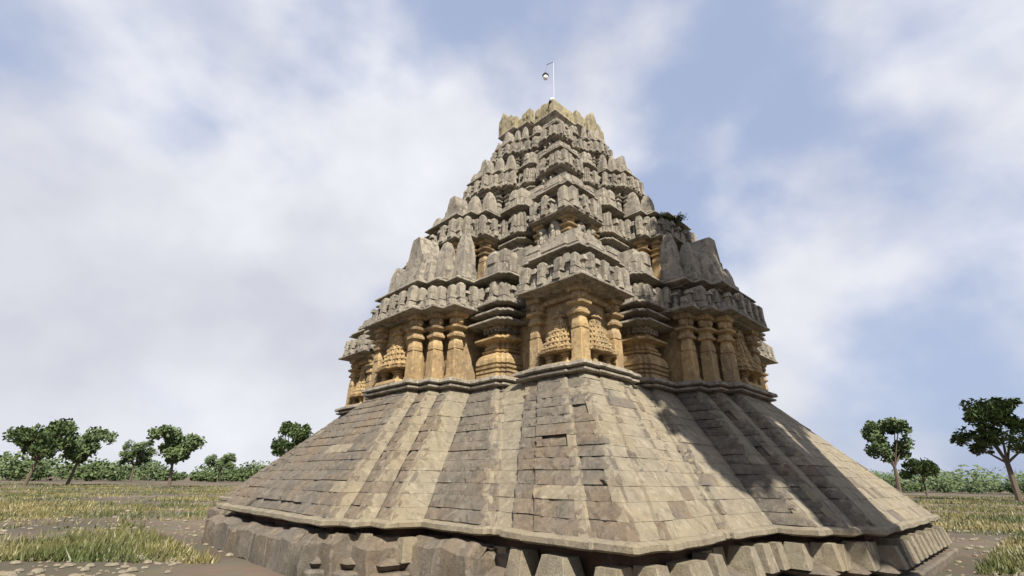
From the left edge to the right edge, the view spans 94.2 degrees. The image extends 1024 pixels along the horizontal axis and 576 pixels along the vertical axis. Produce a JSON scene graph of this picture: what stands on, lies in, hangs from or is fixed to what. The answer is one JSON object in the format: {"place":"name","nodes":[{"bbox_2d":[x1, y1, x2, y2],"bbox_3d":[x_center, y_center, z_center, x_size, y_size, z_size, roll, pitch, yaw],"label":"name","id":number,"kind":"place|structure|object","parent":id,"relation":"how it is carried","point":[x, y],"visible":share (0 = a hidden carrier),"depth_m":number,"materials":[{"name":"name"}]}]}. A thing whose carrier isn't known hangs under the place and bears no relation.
{"place":"outdoors","nodes":[
{"label":"outdoors","id":0,"kind":"place"},
{"bbox_2d":[0,482,1023,575],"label":"grass","id":1,"kind":"structure","parent":0,"point":[69,547],"depth_m":19.21,"materials":[{"name":"green plant"}]},
{"bbox_2d":[0,474,1023,575],"bbox_3d":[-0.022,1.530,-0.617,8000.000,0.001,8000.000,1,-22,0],"label":"ground","id":2,"kind":"structure","parent":0,"point":[229,566],"depth_m":15.27,"materials":[{"name":"brown soil"}]},
{"bbox_2d":[2,418,79,485],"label":"broadleaf tree","id":3,"kind":"object","parent":2,"relation":"on","point":[49,440],"visible":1,"depth_m":67.04,"materials":[{"name":"green plant"}]},
{"bbox_2d":[61,426,118,484],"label":"broadleaf tree","id":4,"kind":"object","parent":2,"relation":"on","point":[76,453],"visible":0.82,"depth_m":72.62,"materials":[{"name":"green plant"}]},
{"bbox_2d":[117,439,156,481],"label":"broadleaf tree","id":5,"kind":"object","parent":2,"relation":"on","point":[138,453],"visible":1,"depth_m":104.40,"materials":[{"name":"green plant"}]},
{"bbox_2d":[146,424,206,487],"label":"broadleaf tree","id":6,"kind":"object","parent":2,"relation":"on","point":[177,446],"visible":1,"depth_m":67.60,"materials":[{"name":"green plant"}]},
{"bbox_2d":[204,452,236,482],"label":"broadleaf tree","id":7,"kind":"object","parent":2,"relation":"on","point":[226,461],"visible":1,"depth_m":121.19,"materials":[{"name":"green plant"}]},
{"bbox_2d":[270,421,313,456],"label":"broadleaf tree","id":8,"kind":"object","parent":2,"relation":"on","point":[297,433],"visible":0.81,"depth_m":86.92,"materials":[{"name":"green plant"}]},
{"bbox_2d":[0,451,1023,493],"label":"shrub belt","id":9,"kind":"object","parent":2,"relation":"on","point":[16,469],"visible":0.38,"depth_m":116.03,"materials":[{"name":"green plant"}]},
{"bbox_2d":[200,99,959,575],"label":"temple tower","id":10,"kind":"structure","parent":2,"relation":"on","point":[558,353],"depth_m":11.25,"materials":[{"name":"grey stone"}]},
{"bbox_2d":[542,62,553,85],"bbox_3d":[1.688,-9.450,22.070,0.540,2.733,0.290,1,-22,0],"label":"lamp pole","id":11,"kind":"object","parent":10,"relation":"on","point":[545,75],"visible":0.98,"depth_m":22.20,"materials":[{"name":"metal"}]},
{"bbox_2d":[656,211,687,225],"bbox_3d":[5.532,-2.336,16.830,1.378,0.571,1.328,1,-22,0],"label":"wild plant","id":12,"kind":"object","parent":10,"relation":"on","point":[676,219],"visible":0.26,"depth_m":16.53,"materials":[{"name":"green plant"}]},
{"bbox_2d":[860,417,914,491],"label":"broadleaf tree","id":13,"kind":"object","parent":2,"relation":"on","point":[873,432],"visible":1,"depth_m":85.00,"materials":[{"name":"green plant"}]},
{"bbox_2d":[899,457,939,495],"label":"broadleaf tree","id":14,"kind":"object","parent":2,"relation":"on","point":[923,468],"visible":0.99,"depth_m":83.22,"materials":[{"name":"green plant"}]},
{"bbox_2d":[948,396,1023,501],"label":"broadleaf tree","id":15,"kind":"object","parent":2,"relation":"on","point":[996,411],"visible":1,"depth_m":58.40,"materials":[{"name":"green plant"}]},
{"bbox_2d":[0,489,1023,575],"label":"gravel","id":16,"kind":"structure","parent":0,"point":[68,564],"depth_m":9.63,"materials":[{"name":"gravel"}]},
{"bbox_2d":[0,0,1023,484],"label":"sky","id":17,"kind":"structure","parent":0,"point":[203,203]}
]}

